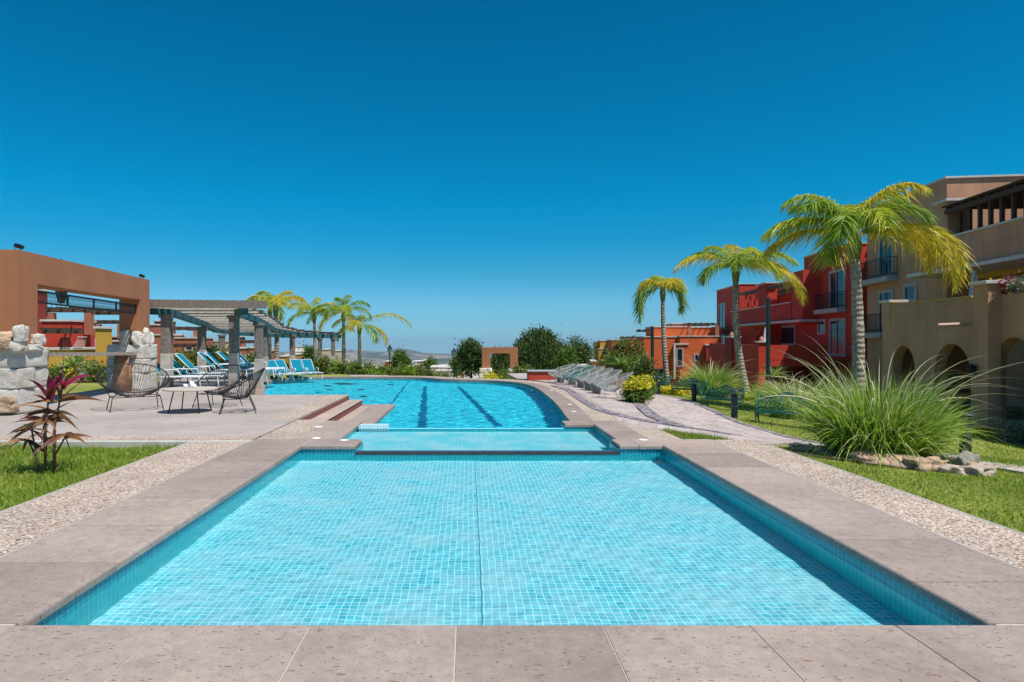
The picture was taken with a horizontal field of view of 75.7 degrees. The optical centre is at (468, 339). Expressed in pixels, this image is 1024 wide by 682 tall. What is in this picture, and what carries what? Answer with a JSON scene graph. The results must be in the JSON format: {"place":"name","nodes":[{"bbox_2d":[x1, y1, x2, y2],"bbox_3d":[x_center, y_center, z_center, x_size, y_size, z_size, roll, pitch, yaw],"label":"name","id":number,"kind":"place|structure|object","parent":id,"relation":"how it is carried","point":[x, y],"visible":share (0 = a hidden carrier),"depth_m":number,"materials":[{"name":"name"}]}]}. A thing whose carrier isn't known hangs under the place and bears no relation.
{"place":"outdoors","nodes":[
{"label":"outdoors","id":0,"kind":"place"},
{"bbox_2d":[0,442,245,556],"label":"pebble walk","id":1,"kind":"structure","parent":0,"point":[28,522],"depth_m":6.37,"materials":[{"name":"gravel"}]},
{"bbox_2d":[0,441,249,558],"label":"walk edging","id":2,"kind":"object","parent":1,"relation":"on","point":[109,506],"visible":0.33,"depth_m":5.77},
{"bbox_2d":[0,372,348,436],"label":"deck","id":3,"kind":"structure","parent":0,"point":[142,416],"depth_m":13.09,"materials":[{"name":"concrete"}]},
{"bbox_2d":[0,249,157,414],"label":"stone portal","id":4,"kind":"object","parent":3,"relation":"on","point":[25,354],"visible":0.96,"depth_m":14.37,"materials":[{"name":"paint"}]},
{"bbox_2d":[0,436,259,439],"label":"patio edge","id":5,"kind":"object","parent":3,"relation":"on","point":[156,438],"visible":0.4,"depth_m":10.00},
{"bbox_2d":[96,363,169,412],"bbox_3d":[-7.126,1.012,14.015,1.412,0.976,1.062,0,0,-34],"label":"corded loveseat","id":6,"kind":"object","parent":3,"relation":"on","point":[132,395],"visible":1,"depth_m":14.04,"materials":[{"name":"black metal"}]},
{"bbox_2d":[157,362,209,385],"bbox_3d":[-9.120,0.994,20.550,1.939,1.010,0.706,0,0,-4],"label":"chaise longue","id":7,"kind":"object","parent":3,"relation":"on","point":[175,376],"visible":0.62,"depth_m":20.24,"materials":[{"name":"white metal"}]},
{"bbox_2d":[162,386,217,413],"bbox_3d":[-5.720,1.252,13.520,1.070,0.495,1.070,0,0,0],"label":"table","id":8,"kind":"object","parent":3,"relation":"on","point":[189,389],"visible":0.97,"depth_m":13.27,"materials":[{"name":"beige metal"}]},
{"bbox_2d":[174,360,227,386],"bbox_3d":[-8.767,0.994,21.105,1.939,1.010,0.706,0,0,-4],"label":"chaise longue","id":9,"kind":"object","parent":3,"relation":"on","point":[181,371],"visible":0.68,"depth_m":21.03,"materials":[{"name":"white metal"}]},
{"bbox_2d":[174,353,227,380],"bbox_3d":[-9.015,0.994,22.644,1.939,1.010,0.706,0,0,-6],"label":"chaise longue","id":10,"kind":"object","parent":3,"relation":"on","point":[185,361],"visible":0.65,"depth_m":22.49,"materials":[{"name":"white metal"}]},
{"bbox_2d":[192,364,245,408],"bbox_3d":[-5.533,1.042,14.672,1.060,0.916,0.982,0,0,16],"label":"corded chair","id":11,"kind":"object","parent":3,"relation":"on","point":[211,392],"visible":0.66,"depth_m":14.84,"materials":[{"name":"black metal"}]},
{"bbox_2d":[217,367,265,414],"bbox_3d":[-4.653,1.042,13.502,0.942,0.916,0.949,0,0,-18],"label":"corded chair","id":12,"kind":"object","parent":3,"relation":"on","point":[241,396],"visible":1,"depth_m":13.34,"materials":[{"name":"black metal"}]},
{"bbox_2d":[150,299,341,387],"bbox_3d":[-10.136,0.540,31.263,6.543,3.520,22.646,0,0,-3],"label":"timber pergola","id":13,"kind":"object","parent":3,"relation":"on","point":[234,320],"visible":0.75,"depth_m":23.43,"materials":[{"name":"paint"}]},
{"bbox_2d":[251,383,348,419],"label":"deck side","id":14,"kind":"structure","parent":3,"relation":"attached to","point":[323,410],"depth_m":14.86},
{"bbox_2d":[271,395,346,418],"bbox_3d":[-3.471,1.598,15.000,0.498,0.204,5.400,0,0,0],"label":"step border pebble","id":15,"kind":"object","parent":3,"relation":"on","point":[301,411],"visible":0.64,"depth_m":14.18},
{"bbox_2d":[265,379,565,427],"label":"water","id":16,"kind":"structure","parent":0,"point":[419,403],"depth_m":20.10,"materials":[{"name":"liquid"}]},
{"bbox_2d":[279,348,587,361],"bbox_3d":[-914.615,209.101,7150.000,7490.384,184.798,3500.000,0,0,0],"label":"hills","id":17,"kind":"structure","parent":0,"point":[413,354],"depth_m":7419.28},
{"bbox_2d":[346,356,589,364],"bbox_3d":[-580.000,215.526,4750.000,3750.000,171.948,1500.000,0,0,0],"label":"hills","id":18,"kind":"structure","parent":0,"point":[377,360],"depth_m":4881.52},
{"bbox_2d":[345,429,618,449],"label":"water","id":19,"kind":"structure","parent":0,"point":[483,439],"depth_m":10.39,"materials":[{"name":"liquid"}]},
{"bbox_2d":[54,455,949,626],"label":"water","id":20,"kind":"structure","parent":0,"point":[456,540],"depth_m":4.94,"materials":[{"name":"liquid"}]},
{"bbox_2d":[0,371,1023,531],"bbox_3d":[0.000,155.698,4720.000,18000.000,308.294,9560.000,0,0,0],"label":"lawn","id":21,"kind":"structure","parent":0,"point":[84,387],"depth_m":7.90,"materials":[{"name":"plant"}]},
{"bbox_2d":[38,288,48,333],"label":"red tower house","id":22,"kind":"structure","parent":21,"relation":"on","point":[41,313],"depth_m":34.52,"materials":[{"name":"paint"}]},
{"bbox_2d":[0,355,104,475],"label":"cordyline","id":23,"kind":"object","parent":21,"relation":"on","point":[55,416],"visible":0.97,"depth_m":7.54,"materials":[{"name":"plant"}]},
{"bbox_2d":[58,350,91,368],"bbox_3d":[-14.290,0.855,23.944,1.478,0.968,1.544,0,0,0],"label":"agave","id":24,"kind":"object","parent":21,"relation":"on","point":[72,361],"visible":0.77,"depth_m":23.91,"materials":[{"name":"green plant"}]},
{"bbox_2d":[39,307,118,368],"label":"red house","id":25,"kind":"structure","parent":21,"relation":"on","point":[86,334],"depth_m":29.00,"materials":[{"name":"paint"}]},
{"bbox_2d":[73,357,106,382],"bbox_3d":[-13.579,1.088,23.910,1.630,1.076,1.229,0,0,43],"label":"shrub","id":26,"kind":"object","parent":21,"relation":"on","point":[90,369],"visible":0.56,"depth_m":23.72,"materials":[{"name":"green plant"}]},
{"bbox_2d":[0,441,186,510],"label":"grass","id":27,"kind":"structure","parent":21,"relation":"on","point":[89,461],"depth_m":7.87,"materials":[{"name":"plant"}]},
{"bbox_2d":[0,441,190,512],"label":"walk edging","id":28,"kind":"object","parent":21,"relation":"on","point":[87,479],"visible":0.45,"depth_m":6.99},
{"bbox_2d":[94,320,118,344],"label":"brown house","id":29,"kind":"structure","parent":21,"relation":"on","point":[115,339],"depth_m":41.94,"materials":[{"name":"paint"}]},
{"bbox_2d":[0,440,251,448],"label":"deck curb","id":30,"kind":"structure","parent":21,"relation":"on","point":[117,443],"depth_m":9.66,"materials":[{"name":"concrete"}]},
{"bbox_2d":[150,320,213,374],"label":"terracotta house","id":31,"kind":"structure","parent":21,"relation":"on","point":[178,339],"depth_m":44.12,"materials":[{"name":"paint"}]},
{"bbox_2d":[213,336,253,371],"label":"clay house","id":32,"kind":"structure","parent":21,"relation":"on","point":[244,350],"depth_m":48.00,"materials":[{"name":"orange paint"}]},
{"bbox_2d":[246,290,306,359],"bbox_3d":[-11.759,-0.136,39.897,3.765,5.844,3.156,0,0,0],"label":"palm tree","id":33,"kind":"object","parent":21,"relation":"on","point":[279,299],"visible":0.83,"depth_m":39.89,"materials":[{"name":"green plant"}]},
{"bbox_2d":[253,295,311,359],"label":"palm tree","id":34,"kind":"object","parent":21,"relation":"on","point":[269,312],"visible":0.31,"depth_m":45.87,"materials":[{"name":"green plant"}]},
{"bbox_2d":[258,420,327,438],"bbox_3d":[-2.910,1.606,11.084,0.560,0.200,2.432,0,0,0],"label":"pebble border","id":35,"kind":"object","parent":21,"relation":"on","point":[295,429],"visible":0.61,"depth_m":10.95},
{"bbox_2d":[264,297,351,362],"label":"palm tree","id":36,"kind":"object","parent":21,"relation":"on","point":[301,307],"visible":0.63,"depth_m":51.87,"materials":[{"name":"green plant"}]},
{"bbox_2d":[312,354,335,373],"bbox_3d":[-7.512,1.333,33.800,1.148,1.143,1.280,0,0,-26],"label":"shrub","id":37,"kind":"object","parent":21,"relation":"on","point":[325,362],"visible":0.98,"depth_m":33.65,"materials":[{"name":"green plant"}]},
{"bbox_2d":[306,295,371,364],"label":"palm tree","id":38,"kind":"object","parent":21,"relation":"on","point":[348,308],"visible":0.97,"depth_m":49.88,"materials":[{"name":"green plant"}]},
{"bbox_2d":[328,401,361,420],"bbox_3d":[-3.050,1.770,14.860,0.380,0.260,5.720,0,0,0],"label":"step riser","id":39,"kind":"object","parent":21,"relation":"on","point":[346,412],"visible":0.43,"depth_m":15.43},
{"bbox_2d":[310,400,361,419],"bbox_3d":[-3.033,1.636,14.870,0.375,0.008,5.740,0,0,0],"label":"step tread","id":40,"kind":"object","parent":39,"relation":"on","point":[333,412],"visible":0.64,"depth_m":15.03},
{"bbox_2d":[346,361,366,374],"bbox_3d":[-5.653,1.478,33.726,1.362,0.944,1.075,0,0,-21],"label":"shrub","id":41,"kind":"object","parent":21,"relation":"on","point":[356,368],"visible":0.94,"depth_m":33.55,"materials":[{"name":"green plant"}]},
{"bbox_2d":[331,313,411,364],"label":"palm tree","id":42,"kind":"object","parent":21,"relation":"on","point":[353,322],"visible":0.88,"depth_m":49.87,"materials":[{"name":"green plant"}]},
{"bbox_2d":[388,345,411,368],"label":"tree","id":43,"kind":"object","parent":21,"relation":"on","point":[398,357],"visible":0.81,"depth_m":74.50,"materials":[{"name":"green plant"}]},
{"bbox_2d":[452,337,483,377],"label":"tree","id":44,"kind":"object","parent":21,"relation":"on","point":[468,356],"visible":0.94,"depth_m":51.58,"materials":[{"name":"green plant"}]},
{"bbox_2d":[479,347,517,378],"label":"stone portal","id":45,"kind":"object","parent":21,"relation":"on","point":[511,351],"visible":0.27,"depth_m":50.00,"materials":[{"name":"paint"}]},
{"bbox_2d":[490,343,515,375],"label":"pepper tree","id":46,"kind":"object","parent":21,"relation":"on","point":[499,360],"visible":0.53,"depth_m":57.39,"materials":[{"name":"green plant"}]},
{"bbox_2d":[0,421,1023,681],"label":"pool coping","id":47,"kind":"object","parent":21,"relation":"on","point":[42,579],"visible":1,"depth_m":3.34,"materials":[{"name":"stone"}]},
{"bbox_2d":[417,376,615,418],"bbox_3d":[0.981,1.858,22.972,7.829,0.140,23.990,0,0,-27],"label":"pebble border","id":48,"kind":"object","parent":21,"relation":"on","point":[591,413],"visible":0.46,"depth_m":19.46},
{"bbox_2d":[509,323,565,373],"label":"pepper tree","id":49,"kind":"object","parent":21,"relation":"on","point":[538,348],"visible":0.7,"depth_m":58.97,"materials":[{"name":"green plant"}]},
{"bbox_2d":[526,370,556,380],"bbox_3d":[3.217,1.711,28.950,1.292,0.699,0.820,0,0,0],"label":"service counter","id":50,"kind":"object","parent":21,"relation":"on","point":[532,375],"visible":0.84,"depth_m":28.60,"materials":[{"name":"red paint"}]},
{"bbox_2d":[550,340,580,379],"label":"tree","id":51,"kind":"object","parent":21,"relation":"on","point":[567,356],"visible":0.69,"depth_m":55.63,"materials":[{"name":"green plant"}]},
{"bbox_2d":[555,332,601,379],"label":"tree","id":52,"kind":"object","parent":21,"relation":"on","point":[585,349],"visible":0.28,"depth_m":71.14,"materials":[{"name":"green plant"}]},
{"bbox_2d":[593,340,607,370],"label":"yellow block house","id":53,"kind":"structure","parent":21,"relation":"on","point":[602,345],"depth_m":82.02,"materials":[{"name":"paint"}]},
{"bbox_2d":[601,334,650,373],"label":"flowering tree","id":54,"kind":"object","parent":21,"relation":"on","point":[623,346],"visible":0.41,"depth_m":49.49,"materials":[{"name":"green plant"}]},
{"bbox_2d":[617,376,654,402],"bbox_3d":[4.920,1.489,19.213,1.104,0.865,1.291,0,0,-15],"label":"hedge bush","id":55,"kind":"object","parent":21,"relation":"on","point":[635,390],"visible":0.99,"depth_m":18.96,"materials":[{"name":"green plant"}]},
{"bbox_2d":[592,419,680,438],"bbox_3d":[3.013,1.795,12.234,0.575,0.578,4.732,0,0,0],"label":"pebble border","id":56,"kind":"object","parent":21,"relation":"on","point":[650,433],"visible":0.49,"depth_m":10.62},
{"bbox_2d":[618,348,656,385],"bbox_3d":[9.643,1.734,37.986,2.112,2.535,2.169,0,0,-26],"label":"shrub","id":57,"kind":"object","parent":21,"relation":"on","point":[625,367],"visible":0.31,"depth_m":37.88,"materials":[{"name":"green plant"}]},
{"bbox_2d":[626,351,665,385],"bbox_3d":[9.651,1.736,36.031,2.109,2.224,1.833,0,0,0],"label":"shrub","id":58,"kind":"object","parent":21,"relation":"on","point":[647,365],"visible":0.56,"depth_m":35.83,"materials":[{"name":"green plant"}]},
{"bbox_2d":[631,276,694,385],"bbox_3d":[11.175,-0.191,38.163,3.660,7.134,3.460,0,0,0],"label":"palm tree","id":59,"kind":"object","parent":21,"relation":"on","point":[675,285],"visible":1,"depth_m":37.88,"materials":[{"name":"green plant"}]},
{"bbox_2d":[654,385,691,395],"bbox_3d":[8.024,2.046,26.109,2.569,0.523,1.506,0,0,-41],"label":"flower bed","id":60,"kind":"object","parent":21,"relation":"on","point":[666,389],"visible":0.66,"depth_m":25.71,"materials":[{"name":"yellow plant"}]},
{"bbox_2d":[636,323,721,385],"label":"orange house","id":61,"kind":"structure","parent":21,"relation":"on","point":[684,341],"depth_m":62.14,"materials":[{"name":"paint"}]},
{"bbox_2d":[671,378,706,398],"bbox_3d":[8.382,1.848,24.993,0.599,0.744,1.214,0,0,-38],"label":"garden bench","id":62,"kind":"object","parent":21,"relation":"on","point":[690,387],"visible":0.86,"depth_m":25.11,"materials":[{"name":"green metal"}]},
{"bbox_2d":[661,427,733,439],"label":"grass","id":63,"kind":"structure","parent":21,"relation":"on","point":[684,435],"depth_m":10.16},
{"bbox_2d":[666,354,748,396],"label":"pampas grass","id":64,"kind":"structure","parent":21,"relation":"on","point":[712,378],"depth_m":26.93,"materials":[{"name":"plant"}]},
{"bbox_2d":[622,386,823,444],"bbox_3d":[7.003,1.981,20.164,1.064,0.354,18.224,0,0,2],"label":"cobble band","id":65,"kind":"object","parent":21,"relation":"on","point":[733,419],"visible":0.56,"depth_m":15.91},
{"bbox_2d":[700,385,745,409],"bbox_3d":[7.791,1.787,20.154,0.600,0.744,1.214,0,0,-42],"label":"garden bench","id":66,"kind":"object","parent":21,"relation":"on","point":[716,390],"visible":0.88,"depth_m":20.32,"materials":[{"name":"green metal"}]},
{"bbox_2d":[728,389,740,417],"bbox_3d":[6.979,1.697,17.240,0.314,0.750,0.309,0,0,0],"label":"bollard light","id":67,"kind":"object","parent":21,"relation":"on","point":[734,404],"visible":0.94,"depth_m":17.18,"materials":[{"name":"black metal"}]},
{"bbox_2d":[672,244,808,392],"bbox_3d":[13.539,-0.877,32.833,6.676,8.214,3.989,0,0,0],"label":"palm tree","id":68,"kind":"object","parent":21,"relation":"on","point":[736,261],"visible":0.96,"depth_m":32.84,"materials":[{"name":"green plant"}]},
{"bbox_2d":[766,297,769,387],"bbox_3d":[13.673,0.444,30.000,0.304,4.695,0.304,0,0,0],"label":"light post","id":69,"kind":"object","parent":21,"relation":"on","point":[767,337],"visible":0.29,"depth_m":29.93,"materials":[{"name":"green metal"}]},
{"bbox_2d":[741,369,814,403],"bbox_3d":[12.349,2.191,25.951,4.283,2.252,4.509,0,0,0],"label":"shrub","id":70,"kind":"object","parent":21,"relation":"on","point":[753,395],"depth_m":26.00,"materials":[{"name":"plant"}]},
{"bbox_2d":[755,392,816,422],"bbox_3d":[7.840,1.740,16.199,1.366,0.837,0.674,0,0,32],"label":"garden bench","id":71,"kind":"object","parent":21,"relation":"on","point":[758,411],"visible":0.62,"depth_m":16.42,"materials":[{"name":"green metal"}]},
{"bbox_2d":[709,242,866,396],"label":"red house","id":72,"kind":"structure","parent":21,"relation":"on","point":[823,318],"depth_m":42.61,"materials":[{"name":"paint"}]},
{"bbox_2d":[719,302,725,328],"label":"french door","id":73,"kind":"structure","parent":72,"relation":"in","point":[722,306],"depth_m":67.42,"materials":[{"name":"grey glass"}]},
{"bbox_2d":[781,324,795,344],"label":"terrace door","id":74,"kind":"structure","parent":72,"relation":"in","point":[788,331],"depth_m":48.08,"materials":[{"name":"glass"}]},
{"bbox_2d":[829,268,845,307],"bbox_3d":[22.353,-2.985,39.806,0.110,2.450,2.259,0,0,8],"label":"french door","id":75,"kind":"structure","parent":72,"relation":"in","point":[838,283],"depth_m":39.65,"materials":[{"name":"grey glass"}]},
{"bbox_2d":[829,318,845,356],"bbox_3d":[22.353,-0.115,39.806,0.110,2.296,2.259,0,0,8],"label":"french door","id":76,"kind":"structure","parent":72,"relation":"in","point":[837,326],"depth_m":39.78,"materials":[{"name":"grey glass"}]},
{"bbox_2d":[748,370,855,420],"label":"pampas grass","id":77,"kind":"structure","parent":21,"relation":"on","point":[788,416],"depth_m":18.73,"materials":[{"name":"plant"}]},
{"bbox_2d":[684,398,1023,463],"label":"grass","id":78,"kind":"structure","parent":21,"relation":"on","point":[747,401],"depth_m":16.36,"materials":[{"name":"plant"}]},
{"bbox_2d":[757,181,978,399],"bbox_3d":[12.050,-0.983,19.979,6.469,7.220,4.170,0,0,0],"label":"palm tree","id":79,"kind":"object","parent":21,"relation":"on","point":[840,224],"visible":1,"depth_m":19.78,"materials":[{"name":"green plant"}]},
{"bbox_2d":[738,334,1021,472],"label":"pampas grass","id":80,"kind":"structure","parent":21,"relation":"on","point":[910,422],"depth_m":8.75,"materials":[{"name":"plant"}]},
{"bbox_2d":[845,449,924,468],"bbox_3d":[5.463,1.584,8.468,1.072,0.226,0.746,0,0,12],"label":"rock","id":81,"kind":"object","parent":21,"relation":"on","point":[866,457],"visible":0.41,"depth_m":8.31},
{"bbox_2d":[756,440,1023,534],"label":"walk edging","id":82,"kind":"object","parent":21,"relation":"on","point":[904,492],"visible":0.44,"depth_m":6.36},
{"bbox_2d":[902,455,948,471],"bbox_3d":[5.673,1.585,8.167,0.568,0.255,0.397,0,0,-15],"label":"rock","id":83,"kind":"object","parent":21,"relation":"on","point":[933,463],"visible":0.6,"depth_m":8.02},
{"bbox_2d":[860,174,1023,427],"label":"tan house","id":84,"kind":"structure","parent":21,"relation":"on","point":[917,320],"depth_m":24.97,"materials":[{"name":"paint"}]},
{"bbox_2d":[878,234,893,276],"bbox_3d":[21.556,-4.301,33.887,0.110,2.281,1.572,0,0,8],"label":"french door","id":85,"kind":"structure","parent":84,"relation":"in","point":[890,252],"depth_m":33.98,"materials":[{"name":"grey glass"}]},
{"bbox_2d":[878,289,893,332],"bbox_3d":[21.556,-1.385,33.887,0.110,2.313,1.572,0,0,8],"label":"french door","id":86,"kind":"structure","parent":84,"relation":"in","point":[888,294],"depth_m":34.32,"materials":[{"name":"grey glass"}]},
{"bbox_2d":[903,282,917,301],"bbox_3d":[21.246,-2.217,31.583,0.110,0.972,1.252,0,0,8],"label":"window","id":87,"kind":"structure","parent":84,"relation":"in","point":[910,290],"depth_m":31.49,"materials":[{"name":"grey glass"}]},
{"bbox_2d":[999,272,1023,293],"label":"terrace plant","id":88,"kind":"object","parent":84,"relation":"on","point":[1016,285],"visible":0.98,"depth_m":18.54,"materials":[{"name":"green plant"}]},
{"bbox_2d":[938,464,968,474],"bbox_3d":[5.869,1.599,7.954,0.421,0.152,0.260,0,0,21],"label":"rock","id":89,"kind":"object","parent":21,"relation":"on","point":[949,468],"visible":0.48,"depth_m":7.89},
{"bbox_2d":[947,450,979,465],"bbox_3d":[6.289,1.606,8.364,0.347,0.360,0.234,0,0,-19],"label":"rock","id":90,"kind":"object","parent":21,"relation":"on","point":[959,458],"visible":0.45,"depth_m":8.30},
{"bbox_2d":[956,412,976,452],"bbox_3d":[8.344,1.626,11.040,0.326,0.780,0.321,0,0,0],"label":"bollard light","id":91,"kind":"object","parent":21,"relation":"on","point":[964,444],"visible":0.5,"depth_m":10.98,"materials":[{"name":"black metal"}]},
{"bbox_2d":[959,464,996,475],"bbox_3d":[6.127,1.601,7.882,0.436,0.207,0.274,0,0,-22],"label":"rock","id":92,"kind":"object","parent":21,"relation":"on","point":[978,469],"visible":0.6,"depth_m":7.80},
{"bbox_2d":[945,400,1023,419],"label":"hedge","id":93,"kind":"object","parent":21,"relation":"on","point":[1015,414],"visible":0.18,"depth_m":25.03,"materials":[{"name":"green plant"}]},
{"bbox_2d":[972,425,1009,438],"bbox_3d":[14.563,2.650,18.430,1.460,0.464,0.819,0,0,27],"label":"flower bed","id":94,"kind":"object","parent":21,"relation":"on","point":[984,429],"visible":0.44,"depth_m":18.36,"materials":[{"name":"green plant"}]},
{"bbox_2d":[982,417,1023,443],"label":"hedge","id":95,"kind":"object","parent":21,"relation":"on","point":[1012,430],"visible":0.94,"depth_m":17.48,"materials":[{"name":"green plant"}]},
{"bbox_2d":[0,0,1023,357],"label":"sky","id":96,"kind":"structure","parent":0,"point":[485,171],"materials":[{"name":"blue"}]},
{"bbox_2d":[507,373,821,445],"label":"path","id":97,"kind":"structure","parent":0,"point":[685,413],"depth_m":15.99,"materials":[{"name":"stone"}]},
{"bbox_2d":[591,369,621,394],"bbox_3d":[4.545,1.409,21.677,1.137,0.804,0.720,0,0,-26],"label":"reclined chair","id":98,"kind":"object","parent":97,"relation":"on","point":[603,378],"visible":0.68,"depth_m":21.77,"materials":[{"name":"grey"}]},
{"bbox_2d":[597,372,633,397],"bbox_3d":[4.454,1.397,19.953,1.137,0.804,0.720,0,0,-6],"label":"reclined chair","id":99,"kind":"object","parent":97,"relation":"on","point":[609,389],"visible":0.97,"depth_m":19.85,"materials":[{"name":"grey metal"}]},
{"bbox_2d":[550,385,741,435],"bbox_3d":[3.583,1.800,18.566,1.286,0.103,13.167,0,0,-7],"label":"cobble band","id":100,"kind":"object","parent":97,"relation":"on","point":[578,397],"visible":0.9,"depth_m":15.62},
{"bbox_2d":[632,402,684,425],"bbox_3d":[4.516,1.835,16.346,0.556,0.141,5.469,0,0,6],"label":"cobble band","id":101,"kind":"object","parent":97,"relation":"on","point":[645,409],"visible":0.87,"depth_m":15.62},
{"bbox_2d":[713,440,1023,568],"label":"pebble walk","id":102,"kind":"structure","parent":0,"point":[998,542],"depth_m":5.95,"materials":[{"name":"gravel"}]},
{"bbox_2d":[709,439,1023,570],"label":"walk edging","id":103,"kind":"object","parent":102,"relation":"on","point":[887,513],"visible":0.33,"depth_m":5.53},
{"bbox_2d":[780,446,1023,532],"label":"grass","id":104,"kind":"structure","parent":0,"point":[967,480],"depth_m":7.11,"materials":[{"name":"plant"}]},
{"bbox_2d":[979,461,1023,473],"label":"path","id":105,"kind":"structure","parent":0,"point":[1011,469],"depth_m":8.42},
{"label":"pool floor","id":106,"kind":"structure","parent":0,"visible":0},
{"bbox_2d":[81,457,950,624],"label":"pool wall","id":107,"kind":"structure","parent":106,"relation":"on","point":[296,457],"depth_m":4.49,"materials":[{"name":"tile"}]},
{"bbox_2d":[35,448,972,624],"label":"pool wall","id":108,"kind":"structure","parent":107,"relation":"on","point":[930,606],"depth_m":5.07,"materials":[{"name":"tile"}]},
{"bbox_2d":[355,450,619,454],"bbox_3d":[0.270,1.611,9.335,3.740,0.047,0.110,0,0,0],"label":"spill lip","id":109,"kind":"object","parent":108,"relation":"attached to","point":[487,452],"visible":1,"depth_m":9.28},
{"label":"deep pool floor","id":110,"kind":"structure","parent":0,"visible":0},
{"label":"weir wall","id":111,"kind":"structure","parent":110,"relation":"on","visible":0},
{"bbox_2d":[388,428,564,428],"bbox_3d":[0.140,1.584,11.640,3.140,0.004,0.030,0,0,0],"label":"weir edge tile","id":112,"kind":"object","parent":111,"relation":"on","point":[476,428],"visible":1,"depth_m":11.63,"materials":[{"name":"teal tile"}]},
{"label":"deep pool wall","id":113,"kind":"structure","parent":110,"relation":"on","visible":0},
{"bbox_2d":[255,376,592,420],"bbox_3d":[-3.014,1.850,21.460,12.067,0.140,20.395,0,0,0],"label":"deep pool coping","id":114,"kind":"object","parent":113,"relation":"on","point":[559,401],"visible":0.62,"depth_m":24.69,"materials":[{"name":"stone"}]},
{"bbox_2d":[350,404,394,423],"bbox_3d":[-2.300,1.819,15.025,0.600,0.081,5.850,0,0,0],"label":"landing coping","id":115,"kind":"object","parent":114,"relation":"on","point":[375,413],"visible":0.56,"depth_m":15.72,"materials":[{"name":"stone"}]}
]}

